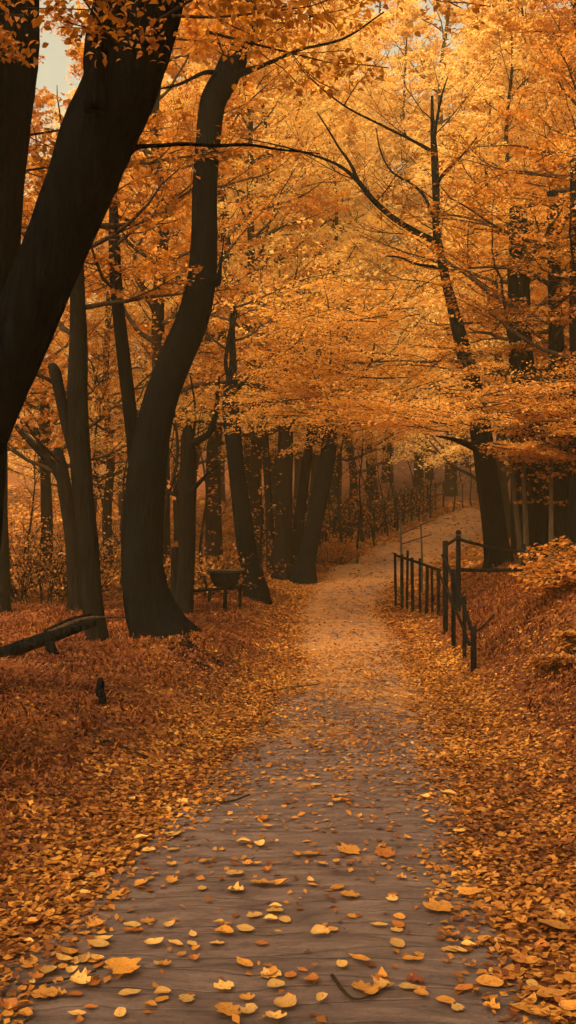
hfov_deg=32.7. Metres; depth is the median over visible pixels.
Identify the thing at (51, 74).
sky
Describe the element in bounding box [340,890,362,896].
fallen leaf
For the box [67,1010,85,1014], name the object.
fallen leaf
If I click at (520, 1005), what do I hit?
fallen leaf
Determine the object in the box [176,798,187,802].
fallen leaf
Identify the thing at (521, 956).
fallen leaf
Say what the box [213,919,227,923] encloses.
fallen leaf
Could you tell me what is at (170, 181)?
wood tree
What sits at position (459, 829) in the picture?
fallen leaf
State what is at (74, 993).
fallen leaf
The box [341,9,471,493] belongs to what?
wood tree
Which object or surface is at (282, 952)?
path
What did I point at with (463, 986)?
fallen leaf
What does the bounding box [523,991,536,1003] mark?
fallen leaf
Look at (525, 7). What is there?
wood tree
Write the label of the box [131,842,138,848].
fallen leaf
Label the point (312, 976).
fallen leaf
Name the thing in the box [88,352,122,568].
sapling
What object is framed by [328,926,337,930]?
fallen leaf
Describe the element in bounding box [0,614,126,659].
fallen log
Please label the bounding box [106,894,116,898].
fallen leaf
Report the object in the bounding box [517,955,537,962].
fallen leaf
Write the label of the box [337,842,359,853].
fallen leaf
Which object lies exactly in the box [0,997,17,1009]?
fallen leaf
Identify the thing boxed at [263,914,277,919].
fallen leaf
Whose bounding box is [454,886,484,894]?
fallen leaf
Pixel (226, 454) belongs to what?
sapling
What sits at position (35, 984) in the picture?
fallen twig
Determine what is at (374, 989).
fallen leaf
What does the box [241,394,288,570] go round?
sapling
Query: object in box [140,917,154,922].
fallen leaf
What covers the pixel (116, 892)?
fallen leaf
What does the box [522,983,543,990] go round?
fallen leaf
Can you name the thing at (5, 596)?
narrow tree
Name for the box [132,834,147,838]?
fallen leaf
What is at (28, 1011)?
fallen leaf
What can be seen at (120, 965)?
fallen leaf
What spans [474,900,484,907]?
fallen leaf
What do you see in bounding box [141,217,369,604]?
path side tree
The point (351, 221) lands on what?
wood tree
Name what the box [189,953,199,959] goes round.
fallen leaf
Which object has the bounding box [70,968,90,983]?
fallen leaf
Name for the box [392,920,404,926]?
fallen leaf
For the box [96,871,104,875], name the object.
fallen leaf
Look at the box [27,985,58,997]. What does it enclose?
fallen leaf
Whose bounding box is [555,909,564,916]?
fallen leaf
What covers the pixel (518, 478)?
bank tree
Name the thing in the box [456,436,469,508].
sapling
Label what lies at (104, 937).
fallen leaf
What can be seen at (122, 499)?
sapling
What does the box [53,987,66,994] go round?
fallen leaf
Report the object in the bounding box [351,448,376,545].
sapling
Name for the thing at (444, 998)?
fallen leaf
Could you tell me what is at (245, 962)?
fallen leaf
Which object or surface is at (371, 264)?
wood tree
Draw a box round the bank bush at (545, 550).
[517,545,573,575]
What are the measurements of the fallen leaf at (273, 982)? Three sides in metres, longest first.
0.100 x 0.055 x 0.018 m
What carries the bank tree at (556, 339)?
on the ground at (546, 967)
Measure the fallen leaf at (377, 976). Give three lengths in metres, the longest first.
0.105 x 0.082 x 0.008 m
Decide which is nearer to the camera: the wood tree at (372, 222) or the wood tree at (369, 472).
the wood tree at (372, 222)
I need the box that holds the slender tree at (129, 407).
[22,114,218,460]
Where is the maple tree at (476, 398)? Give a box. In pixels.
[172,38,575,567]
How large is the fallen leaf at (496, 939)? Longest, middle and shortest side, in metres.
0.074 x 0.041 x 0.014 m
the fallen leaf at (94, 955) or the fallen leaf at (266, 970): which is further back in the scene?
the fallen leaf at (94, 955)
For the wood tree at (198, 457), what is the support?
on the ground at (546, 967)
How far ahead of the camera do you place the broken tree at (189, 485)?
17.08 m
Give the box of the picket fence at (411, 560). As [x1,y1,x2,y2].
[394,550,441,615]
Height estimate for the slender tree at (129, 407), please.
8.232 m
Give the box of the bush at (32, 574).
[8,510,121,604]
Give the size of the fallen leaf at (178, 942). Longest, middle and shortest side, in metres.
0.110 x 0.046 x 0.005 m
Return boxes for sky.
[21,0,575,366]
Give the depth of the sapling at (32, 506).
24.11 m
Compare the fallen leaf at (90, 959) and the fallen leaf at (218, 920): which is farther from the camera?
the fallen leaf at (218, 920)
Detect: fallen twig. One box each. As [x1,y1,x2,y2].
[16,970,95,985]
[71,701,102,744]
[95,735,148,758]
[209,794,249,804]
[264,684,319,692]
[330,973,377,999]
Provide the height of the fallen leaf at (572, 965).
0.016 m
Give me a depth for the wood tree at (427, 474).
73.72 m
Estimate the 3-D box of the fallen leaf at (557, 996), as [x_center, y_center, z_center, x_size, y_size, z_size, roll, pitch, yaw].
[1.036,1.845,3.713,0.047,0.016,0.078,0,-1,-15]
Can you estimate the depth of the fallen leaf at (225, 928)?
4.34 m
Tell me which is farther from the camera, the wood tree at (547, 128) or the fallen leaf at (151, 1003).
the wood tree at (547, 128)
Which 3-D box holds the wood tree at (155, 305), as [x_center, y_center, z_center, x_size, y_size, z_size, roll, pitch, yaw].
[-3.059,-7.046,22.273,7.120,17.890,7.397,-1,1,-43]
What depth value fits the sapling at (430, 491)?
46.32 m
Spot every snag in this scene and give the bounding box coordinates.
[45,640,58,655]
[95,677,106,706]
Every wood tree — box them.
[7,145,92,458]
[8,89,193,500]
[8,152,207,562]
[9,183,173,513]
[13,54,150,574]
[14,320,95,438]
[18,193,98,455]
[21,153,69,452]
[22,0,326,571]
[29,0,194,515]
[55,21,323,542]
[64,104,167,400]
[67,58,237,434]
[68,0,369,555]
[90,82,281,472]
[106,0,382,554]
[137,16,360,498]
[142,64,287,500]
[161,59,218,450]
[171,77,388,502]
[193,1,395,503]
[227,0,436,497]
[233,82,361,498]
[240,21,427,505]
[243,74,446,519]
[265,57,422,503]
[291,0,442,500]
[292,8,455,500]
[325,0,456,482]
[328,93,440,489]
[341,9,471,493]
[351,0,529,496]
[353,0,575,488]
[380,77,460,479]
[381,0,575,426]
[396,16,568,538]
[397,36,527,492]
[399,45,474,458]
[407,0,571,403]
[413,0,572,444]
[415,1,575,456]
[440,0,575,377]
[448,39,575,384]
[450,0,575,408]
[462,0,575,438]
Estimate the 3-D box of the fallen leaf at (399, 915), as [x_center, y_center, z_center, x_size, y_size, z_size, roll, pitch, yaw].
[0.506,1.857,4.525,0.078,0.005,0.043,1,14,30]
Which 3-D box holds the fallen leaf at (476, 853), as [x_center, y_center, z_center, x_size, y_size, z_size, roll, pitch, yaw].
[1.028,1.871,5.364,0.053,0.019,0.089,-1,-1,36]
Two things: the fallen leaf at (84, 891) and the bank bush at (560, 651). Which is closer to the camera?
the fallen leaf at (84, 891)
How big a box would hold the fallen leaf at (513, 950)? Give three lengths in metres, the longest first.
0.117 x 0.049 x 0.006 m
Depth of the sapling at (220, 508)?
27.17 m
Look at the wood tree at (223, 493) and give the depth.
55.85 m
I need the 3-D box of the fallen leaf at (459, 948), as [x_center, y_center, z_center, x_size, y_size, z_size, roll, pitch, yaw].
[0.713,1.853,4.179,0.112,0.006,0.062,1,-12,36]
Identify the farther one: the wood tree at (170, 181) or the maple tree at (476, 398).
the wood tree at (170, 181)
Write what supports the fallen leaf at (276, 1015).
on the path
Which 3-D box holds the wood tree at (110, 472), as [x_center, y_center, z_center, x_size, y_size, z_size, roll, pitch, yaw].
[-5.134,-4.996,27.582,6.339,13.379,5.749,-4,-7,31]
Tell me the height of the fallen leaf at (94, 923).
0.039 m
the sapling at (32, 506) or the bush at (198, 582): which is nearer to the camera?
the bush at (198, 582)
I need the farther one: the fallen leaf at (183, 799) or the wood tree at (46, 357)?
the wood tree at (46, 357)
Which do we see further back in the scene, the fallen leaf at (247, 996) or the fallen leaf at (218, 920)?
the fallen leaf at (218, 920)
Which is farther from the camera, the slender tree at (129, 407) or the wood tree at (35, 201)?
the wood tree at (35, 201)
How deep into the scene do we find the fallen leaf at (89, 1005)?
3.67 m
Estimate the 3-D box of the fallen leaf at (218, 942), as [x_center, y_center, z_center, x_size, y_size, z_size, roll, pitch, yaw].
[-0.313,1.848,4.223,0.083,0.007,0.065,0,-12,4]
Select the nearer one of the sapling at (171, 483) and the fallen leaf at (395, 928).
the fallen leaf at (395, 928)
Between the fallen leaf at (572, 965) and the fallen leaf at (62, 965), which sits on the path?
the fallen leaf at (62, 965)
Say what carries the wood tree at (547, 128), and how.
on the ground at (546, 967)
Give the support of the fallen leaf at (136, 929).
on the path
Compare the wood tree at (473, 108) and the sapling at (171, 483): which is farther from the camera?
the wood tree at (473, 108)
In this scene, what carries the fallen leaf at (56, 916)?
on the ground at (546, 967)
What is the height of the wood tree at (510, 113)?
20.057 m
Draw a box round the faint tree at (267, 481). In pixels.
[176,321,361,574]
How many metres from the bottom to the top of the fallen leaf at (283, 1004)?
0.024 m
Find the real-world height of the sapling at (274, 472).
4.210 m
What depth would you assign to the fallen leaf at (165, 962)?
4.03 m
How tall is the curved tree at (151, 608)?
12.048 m
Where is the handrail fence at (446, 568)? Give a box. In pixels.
[436,541,494,672]
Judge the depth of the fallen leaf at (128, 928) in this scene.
4.38 m
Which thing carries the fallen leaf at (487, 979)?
on the path
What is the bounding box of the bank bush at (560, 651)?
[519,620,575,675]
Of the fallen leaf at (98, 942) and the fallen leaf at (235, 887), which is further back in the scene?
the fallen leaf at (235, 887)
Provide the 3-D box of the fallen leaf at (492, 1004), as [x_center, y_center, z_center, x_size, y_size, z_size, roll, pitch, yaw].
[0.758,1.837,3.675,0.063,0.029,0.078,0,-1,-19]
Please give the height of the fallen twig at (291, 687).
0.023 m
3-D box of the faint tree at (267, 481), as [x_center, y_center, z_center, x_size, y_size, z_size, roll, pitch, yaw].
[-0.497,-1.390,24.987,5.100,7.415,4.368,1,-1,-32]
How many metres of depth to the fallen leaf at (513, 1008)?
3.67 m
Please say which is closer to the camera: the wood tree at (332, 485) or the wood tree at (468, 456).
the wood tree at (332, 485)
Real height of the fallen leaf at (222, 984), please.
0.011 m
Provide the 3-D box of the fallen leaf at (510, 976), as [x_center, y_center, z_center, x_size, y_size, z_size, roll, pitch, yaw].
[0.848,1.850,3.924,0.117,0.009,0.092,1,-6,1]
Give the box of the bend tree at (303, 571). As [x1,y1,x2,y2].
[188,251,471,584]
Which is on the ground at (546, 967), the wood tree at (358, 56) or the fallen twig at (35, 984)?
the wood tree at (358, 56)
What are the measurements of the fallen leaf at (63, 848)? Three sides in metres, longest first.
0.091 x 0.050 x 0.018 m
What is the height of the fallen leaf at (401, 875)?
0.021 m
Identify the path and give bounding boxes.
[0,508,551,1023]
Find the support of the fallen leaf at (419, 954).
on the path
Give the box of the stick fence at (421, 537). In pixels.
[399,512,432,592]
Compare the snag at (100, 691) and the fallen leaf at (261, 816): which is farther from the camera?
the snag at (100, 691)
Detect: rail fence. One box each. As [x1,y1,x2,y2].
[318,481,443,551]
[448,530,525,613]
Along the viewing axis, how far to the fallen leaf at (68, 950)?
4.14 m
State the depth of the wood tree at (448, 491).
61.86 m
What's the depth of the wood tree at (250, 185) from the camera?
29.08 m
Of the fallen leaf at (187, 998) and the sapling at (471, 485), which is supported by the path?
the fallen leaf at (187, 998)
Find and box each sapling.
[14,421,58,562]
[21,354,70,508]
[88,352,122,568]
[92,430,127,584]
[135,286,212,569]
[170,406,183,520]
[173,391,228,574]
[199,360,254,561]
[216,421,254,494]
[219,421,262,525]
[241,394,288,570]
[263,444,277,521]
[311,418,363,551]
[318,434,357,539]
[336,424,367,517]
[347,391,393,562]
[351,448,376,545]
[366,438,389,535]
[377,416,410,530]
[395,428,419,521]
[413,433,438,517]
[446,433,465,511]
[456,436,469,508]
[461,432,475,505]
[475,426,546,564]
[489,432,559,571]
[507,433,575,557]
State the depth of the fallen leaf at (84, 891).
4.83 m
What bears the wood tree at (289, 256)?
on the ground at (546, 967)
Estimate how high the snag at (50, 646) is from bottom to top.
0.338 m
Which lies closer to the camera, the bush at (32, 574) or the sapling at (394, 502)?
the bush at (32, 574)
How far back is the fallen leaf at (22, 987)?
3.83 m
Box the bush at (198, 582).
[113,541,288,596]
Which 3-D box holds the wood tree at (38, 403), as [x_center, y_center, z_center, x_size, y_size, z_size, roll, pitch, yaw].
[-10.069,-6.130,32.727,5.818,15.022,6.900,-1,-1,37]
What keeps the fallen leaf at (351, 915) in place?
on the path
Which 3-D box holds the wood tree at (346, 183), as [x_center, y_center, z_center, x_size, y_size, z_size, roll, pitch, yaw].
[-1.467,-8.818,36.226,8.710,20.271,9.605,2,0,3]
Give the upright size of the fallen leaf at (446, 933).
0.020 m
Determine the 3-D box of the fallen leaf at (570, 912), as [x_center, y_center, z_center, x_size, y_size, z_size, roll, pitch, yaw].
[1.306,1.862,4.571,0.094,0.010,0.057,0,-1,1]
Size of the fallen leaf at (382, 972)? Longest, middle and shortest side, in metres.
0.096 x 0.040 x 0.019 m
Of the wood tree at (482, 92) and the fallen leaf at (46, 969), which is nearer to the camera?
the fallen leaf at (46, 969)
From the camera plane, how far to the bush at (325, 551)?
28.73 m
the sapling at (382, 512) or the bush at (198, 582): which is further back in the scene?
the sapling at (382, 512)
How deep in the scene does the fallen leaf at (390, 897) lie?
4.73 m
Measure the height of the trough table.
0.916 m
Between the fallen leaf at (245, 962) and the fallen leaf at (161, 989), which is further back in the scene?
the fallen leaf at (245, 962)
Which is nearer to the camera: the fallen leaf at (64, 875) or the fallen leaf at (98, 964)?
the fallen leaf at (98, 964)
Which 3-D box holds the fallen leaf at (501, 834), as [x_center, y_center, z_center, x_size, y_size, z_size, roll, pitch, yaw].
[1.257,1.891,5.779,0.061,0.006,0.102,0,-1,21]
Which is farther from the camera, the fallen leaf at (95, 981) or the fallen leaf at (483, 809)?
the fallen leaf at (483, 809)
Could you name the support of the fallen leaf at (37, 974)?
on the path
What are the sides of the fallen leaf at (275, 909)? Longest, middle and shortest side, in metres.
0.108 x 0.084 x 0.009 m
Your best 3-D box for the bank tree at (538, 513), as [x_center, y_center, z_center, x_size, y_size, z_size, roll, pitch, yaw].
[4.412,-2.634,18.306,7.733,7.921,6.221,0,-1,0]
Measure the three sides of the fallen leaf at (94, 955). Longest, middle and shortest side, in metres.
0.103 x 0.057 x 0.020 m
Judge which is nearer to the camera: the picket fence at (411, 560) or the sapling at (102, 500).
the picket fence at (411, 560)
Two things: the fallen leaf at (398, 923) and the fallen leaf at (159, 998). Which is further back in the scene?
the fallen leaf at (398, 923)
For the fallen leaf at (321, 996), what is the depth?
3.73 m
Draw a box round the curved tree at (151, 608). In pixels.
[75,0,397,683]
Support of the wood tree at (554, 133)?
on the ground at (546, 967)
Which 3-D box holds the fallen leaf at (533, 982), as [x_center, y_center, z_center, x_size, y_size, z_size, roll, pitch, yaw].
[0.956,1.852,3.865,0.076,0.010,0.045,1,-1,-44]
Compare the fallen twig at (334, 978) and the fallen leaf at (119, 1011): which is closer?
the fallen leaf at (119, 1011)
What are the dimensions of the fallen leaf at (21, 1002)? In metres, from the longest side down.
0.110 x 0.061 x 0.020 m
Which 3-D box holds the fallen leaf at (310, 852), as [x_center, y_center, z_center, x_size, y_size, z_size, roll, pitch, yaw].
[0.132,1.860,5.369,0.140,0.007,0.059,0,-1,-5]
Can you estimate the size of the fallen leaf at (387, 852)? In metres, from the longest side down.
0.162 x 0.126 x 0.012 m
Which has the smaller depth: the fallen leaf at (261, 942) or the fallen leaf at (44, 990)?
the fallen leaf at (44, 990)
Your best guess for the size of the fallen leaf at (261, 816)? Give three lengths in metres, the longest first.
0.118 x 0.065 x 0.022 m
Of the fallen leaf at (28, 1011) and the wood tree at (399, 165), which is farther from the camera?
the wood tree at (399, 165)
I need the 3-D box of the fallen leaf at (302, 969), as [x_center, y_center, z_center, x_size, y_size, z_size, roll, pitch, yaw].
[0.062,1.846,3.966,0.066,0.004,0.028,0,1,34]
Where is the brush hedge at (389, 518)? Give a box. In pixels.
[307,474,443,541]
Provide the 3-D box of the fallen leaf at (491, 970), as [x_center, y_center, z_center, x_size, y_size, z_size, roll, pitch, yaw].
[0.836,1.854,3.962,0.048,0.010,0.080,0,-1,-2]
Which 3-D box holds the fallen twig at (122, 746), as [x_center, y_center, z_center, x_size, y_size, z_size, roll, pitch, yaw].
[-1.276,1.788,7.485,0.510,0.126,0.047,-1,-1,30]
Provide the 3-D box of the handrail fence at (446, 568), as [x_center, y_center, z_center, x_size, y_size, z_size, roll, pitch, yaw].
[2.397,1.325,13.764,0.422,1.801,3.638,0,-1,0]
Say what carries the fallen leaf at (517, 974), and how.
on the path
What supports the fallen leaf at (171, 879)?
on the path
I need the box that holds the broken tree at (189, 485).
[165,376,225,614]
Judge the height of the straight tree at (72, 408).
8.731 m
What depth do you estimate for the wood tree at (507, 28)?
25.89 m
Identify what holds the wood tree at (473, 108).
on the ground at (546, 967)
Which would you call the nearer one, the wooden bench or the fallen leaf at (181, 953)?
the fallen leaf at (181, 953)
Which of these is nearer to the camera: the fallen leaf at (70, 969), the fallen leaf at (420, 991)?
the fallen leaf at (420, 991)
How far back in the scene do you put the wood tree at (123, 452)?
44.05 m
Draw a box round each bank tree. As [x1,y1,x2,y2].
[317,156,575,564]
[323,228,569,554]
[344,180,575,561]
[370,129,575,557]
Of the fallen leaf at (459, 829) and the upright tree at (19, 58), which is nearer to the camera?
the fallen leaf at (459, 829)
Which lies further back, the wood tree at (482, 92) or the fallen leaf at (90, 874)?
the wood tree at (482, 92)
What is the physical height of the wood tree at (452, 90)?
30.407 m
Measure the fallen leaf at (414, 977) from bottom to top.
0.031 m
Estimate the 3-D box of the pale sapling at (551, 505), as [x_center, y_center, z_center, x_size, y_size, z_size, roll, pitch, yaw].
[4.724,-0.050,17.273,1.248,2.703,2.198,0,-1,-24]
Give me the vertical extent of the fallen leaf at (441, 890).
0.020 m
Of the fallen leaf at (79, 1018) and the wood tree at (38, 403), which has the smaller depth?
the fallen leaf at (79, 1018)
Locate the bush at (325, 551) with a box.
[316,530,374,565]
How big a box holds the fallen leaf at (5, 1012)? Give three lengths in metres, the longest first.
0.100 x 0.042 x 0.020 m
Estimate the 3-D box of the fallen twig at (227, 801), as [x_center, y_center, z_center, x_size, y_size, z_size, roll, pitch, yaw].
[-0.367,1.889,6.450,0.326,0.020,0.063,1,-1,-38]
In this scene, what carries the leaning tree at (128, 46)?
on the ground at (546, 967)
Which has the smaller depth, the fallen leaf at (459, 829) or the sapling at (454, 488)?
the fallen leaf at (459, 829)
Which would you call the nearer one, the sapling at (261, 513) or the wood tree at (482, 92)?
the sapling at (261, 513)
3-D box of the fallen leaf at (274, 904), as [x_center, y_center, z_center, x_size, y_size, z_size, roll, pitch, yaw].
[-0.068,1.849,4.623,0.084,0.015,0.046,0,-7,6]
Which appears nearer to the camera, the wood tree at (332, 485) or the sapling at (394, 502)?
the sapling at (394, 502)
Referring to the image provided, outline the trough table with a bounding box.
[206,569,243,611]
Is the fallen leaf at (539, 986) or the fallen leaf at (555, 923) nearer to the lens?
the fallen leaf at (539, 986)
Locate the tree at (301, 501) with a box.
[196,237,439,565]
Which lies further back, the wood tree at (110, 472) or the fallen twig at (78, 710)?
the wood tree at (110, 472)
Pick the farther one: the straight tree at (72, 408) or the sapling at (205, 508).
the sapling at (205, 508)
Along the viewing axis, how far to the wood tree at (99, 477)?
38.02 m
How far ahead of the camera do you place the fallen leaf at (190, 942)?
4.22 m
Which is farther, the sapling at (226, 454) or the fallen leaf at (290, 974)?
the sapling at (226, 454)
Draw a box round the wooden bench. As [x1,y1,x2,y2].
[170,585,242,608]
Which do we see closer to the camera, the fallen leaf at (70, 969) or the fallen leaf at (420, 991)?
the fallen leaf at (420, 991)
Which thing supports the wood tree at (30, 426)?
on the ground at (546, 967)
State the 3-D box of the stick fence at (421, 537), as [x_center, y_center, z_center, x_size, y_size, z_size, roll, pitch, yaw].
[2.923,1.011,22.050,0.853,2.021,0.223,0,-1,-21]
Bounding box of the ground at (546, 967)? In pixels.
[0,363,575,1023]
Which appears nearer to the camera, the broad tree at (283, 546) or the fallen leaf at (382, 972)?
the fallen leaf at (382, 972)
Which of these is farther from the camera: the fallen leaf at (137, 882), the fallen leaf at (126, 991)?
the fallen leaf at (137, 882)
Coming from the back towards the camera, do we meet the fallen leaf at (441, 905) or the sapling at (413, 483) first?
the sapling at (413, 483)
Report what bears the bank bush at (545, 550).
on the ground at (546, 967)
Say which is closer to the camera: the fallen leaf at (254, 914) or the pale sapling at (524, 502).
the fallen leaf at (254, 914)
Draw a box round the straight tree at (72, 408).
[21,89,254,642]
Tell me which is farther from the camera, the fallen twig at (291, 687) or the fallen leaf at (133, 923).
the fallen twig at (291, 687)
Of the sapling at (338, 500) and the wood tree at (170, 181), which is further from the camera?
the wood tree at (170, 181)
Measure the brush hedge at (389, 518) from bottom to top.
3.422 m
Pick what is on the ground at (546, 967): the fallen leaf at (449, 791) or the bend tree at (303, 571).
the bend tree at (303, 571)
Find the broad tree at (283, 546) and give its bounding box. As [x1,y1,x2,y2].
[138,249,427,581]
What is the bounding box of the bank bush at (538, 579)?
[507,535,575,599]
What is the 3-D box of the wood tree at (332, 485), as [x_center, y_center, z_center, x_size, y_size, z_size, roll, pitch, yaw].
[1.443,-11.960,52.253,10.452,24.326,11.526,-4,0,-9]
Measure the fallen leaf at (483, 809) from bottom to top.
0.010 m
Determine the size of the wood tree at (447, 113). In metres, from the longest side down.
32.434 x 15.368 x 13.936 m
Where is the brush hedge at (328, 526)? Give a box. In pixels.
[250,483,368,566]
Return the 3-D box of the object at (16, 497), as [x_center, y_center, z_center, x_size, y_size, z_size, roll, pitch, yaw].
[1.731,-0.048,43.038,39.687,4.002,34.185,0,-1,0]
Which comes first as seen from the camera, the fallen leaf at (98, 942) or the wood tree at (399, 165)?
the fallen leaf at (98, 942)
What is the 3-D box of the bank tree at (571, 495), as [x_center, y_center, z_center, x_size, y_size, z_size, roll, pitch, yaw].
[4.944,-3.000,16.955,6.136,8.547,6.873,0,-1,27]
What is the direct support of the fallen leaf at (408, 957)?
on the path
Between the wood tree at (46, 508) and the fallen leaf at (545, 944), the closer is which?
the fallen leaf at (545, 944)
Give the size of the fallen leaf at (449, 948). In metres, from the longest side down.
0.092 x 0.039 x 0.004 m
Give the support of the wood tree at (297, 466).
on the ground at (546, 967)
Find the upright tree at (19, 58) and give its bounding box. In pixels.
[0,0,165,549]
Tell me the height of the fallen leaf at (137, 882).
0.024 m
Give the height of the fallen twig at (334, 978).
0.014 m
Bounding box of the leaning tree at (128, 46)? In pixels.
[0,0,490,460]
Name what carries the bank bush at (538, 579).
on the ground at (546, 967)
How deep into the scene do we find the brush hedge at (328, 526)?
30.28 m
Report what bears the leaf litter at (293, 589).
on the path
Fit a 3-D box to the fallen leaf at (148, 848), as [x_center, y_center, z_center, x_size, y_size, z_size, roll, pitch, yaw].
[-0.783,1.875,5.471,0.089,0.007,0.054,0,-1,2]
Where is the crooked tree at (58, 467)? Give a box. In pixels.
[7,318,174,612]
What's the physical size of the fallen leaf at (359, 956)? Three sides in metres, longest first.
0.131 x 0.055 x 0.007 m
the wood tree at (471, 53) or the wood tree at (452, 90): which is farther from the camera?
the wood tree at (452, 90)
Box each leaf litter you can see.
[0,555,534,651]
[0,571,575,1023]
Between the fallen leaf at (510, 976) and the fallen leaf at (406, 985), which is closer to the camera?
the fallen leaf at (406, 985)
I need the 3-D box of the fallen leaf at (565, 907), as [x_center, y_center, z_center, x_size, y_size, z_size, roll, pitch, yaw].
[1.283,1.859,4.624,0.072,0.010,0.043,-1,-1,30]
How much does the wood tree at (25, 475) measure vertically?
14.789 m
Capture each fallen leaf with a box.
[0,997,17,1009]
[2,1004,12,1019]
[7,1000,27,1009]
[18,985,26,991]
[18,1007,32,1015]
[19,955,37,963]
[23,917,39,923]
[27,971,47,977]
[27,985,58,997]
[42,859,63,863]
[42,965,56,972]
[44,908,54,915]
[48,915,64,918]
[50,854,63,860]
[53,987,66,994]
[56,953,72,960]
[58,846,68,850]
[58,963,67,968]
[60,945,79,953]
[61,873,74,878]
[66,965,77,972]
[67,991,82,994]
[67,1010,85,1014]
[70,956,79,963]
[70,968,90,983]
[76,1013,83,1021]
[77,889,90,894]
[78,952,89,961]
[84,872,99,876]
[84,1004,97,1007]
[85,916,105,926]
[85,955,101,961]
[86,975,100,986]
[87,939,110,946]
[90,953,103,959]
[93,961,103,967]
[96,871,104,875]
[96,935,112,939]
[104,955,141,973]
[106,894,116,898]
[112,890,120,894]
[113,973,123,977]
[114,1007,125,1016]
[118,988,140,994]
[122,927,134,929]
[123,921,140,926]
[130,927,143,930]
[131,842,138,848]
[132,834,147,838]
[132,879,147,885]
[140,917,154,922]
[141,847,154,850]
[143,1000,156,1005]
[144,937,163,943]
[154,986,170,993]
[155,996,168,1001]
[156,959,170,964]
[162,831,179,835]
[163,919,174,925]
[165,875,177,882]
[168,940,182,944]
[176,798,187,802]
[177,951,185,954]
[178,994,194,1001]
[187,940,196,944]
[189,930,196,935]
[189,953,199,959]
[209,940,223,943]
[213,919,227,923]
[213,980,233,988]
[214,924,233,932]
[214,1002,240,1015]
[226,870,243,873]
[226,881,243,890]
[236,837,250,841]
[236,956,253,966]
[237,924,254,930]
[239,992,254,999]
[239,1003,257,1013]
[247,911,261,916]
[249,878,275,882]
[254,839,264,845]
[254,940,268,943]
[258,814,267,819]
[260,965,276,975]
[261,967,281,977]
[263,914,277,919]
[265,902,281,906]
[265,907,283,910]
[265,1010,286,1018]
[267,978,284,986]
[270,995,295,1006]
[274,878,287,884]
[279,916,290,921]
[280,992,296,1006]
[285,969,296,976]
[297,967,307,970]
[299,850,324,853]
[303,971,318,980]
[310,924,329,933]
[316,992,327,1000]
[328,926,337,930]
[330,884,343,888]
[336,959,347,966]
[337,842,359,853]
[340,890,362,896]
[347,913,356,917]
[348,953,375,961]
[351,980,371,990]
[364,982,378,993]
[370,922,387,924]
[370,973,388,981]
[373,976,391,988]
[374,847,394,856]
[377,967,386,978]
[386,895,397,900]
[390,938,404,946]
[391,926,402,931]
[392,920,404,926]
[393,913,404,918]
[396,872,406,877]
[396,982,421,988]
[402,955,424,959]
[406,970,427,982]
[413,988,430,994]
[414,951,424,956]
[423,898,453,910]
[433,995,454,1002]
[435,888,448,892]
[439,929,456,935]
[440,789,455,793]
[443,946,458,950]
[444,944,466,950]
[451,1003,464,1010]
[453,828,464,830]
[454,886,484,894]
[454,983,474,989]
[461,940,475,945]
[472,851,480,856]
[472,974,503,986]
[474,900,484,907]
[476,807,487,811]
[478,935,491,941]
[483,997,499,1008]
[489,967,500,974]
[492,971,515,978]
[494,937,504,941]
[497,832,506,835]
[500,946,519,953]
[507,953,525,962]
[508,967,524,975]
[508,1002,541,1009]
[510,1005,520,1011]
[511,915,526,922]
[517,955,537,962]
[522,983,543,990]
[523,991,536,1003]
[524,1007,550,1015]
[526,979,537,985]
[528,987,567,996]
[530,915,569,929]
[534,939,548,946]
[541,1009,560,1015]
[553,994,564,1002]
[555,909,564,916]
[556,905,568,909]
[559,1000,575,1009]
[564,910,574,914]
[569,963,575,970]
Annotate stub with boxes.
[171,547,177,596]
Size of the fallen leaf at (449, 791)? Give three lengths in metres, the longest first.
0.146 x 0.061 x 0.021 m
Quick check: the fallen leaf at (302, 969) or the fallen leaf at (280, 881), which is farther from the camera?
the fallen leaf at (280, 881)
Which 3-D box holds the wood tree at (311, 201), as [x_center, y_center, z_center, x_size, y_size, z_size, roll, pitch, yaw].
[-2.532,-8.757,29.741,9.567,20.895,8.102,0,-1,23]
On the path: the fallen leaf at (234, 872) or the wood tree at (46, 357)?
the fallen leaf at (234, 872)
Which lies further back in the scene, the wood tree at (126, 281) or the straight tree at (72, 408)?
the wood tree at (126, 281)
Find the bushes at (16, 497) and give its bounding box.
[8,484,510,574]
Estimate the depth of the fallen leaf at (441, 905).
4.63 m
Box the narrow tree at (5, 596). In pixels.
[0,229,162,612]
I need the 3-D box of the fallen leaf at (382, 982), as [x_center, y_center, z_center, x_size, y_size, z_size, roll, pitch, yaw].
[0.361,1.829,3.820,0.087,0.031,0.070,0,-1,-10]
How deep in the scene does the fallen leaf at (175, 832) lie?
5.73 m

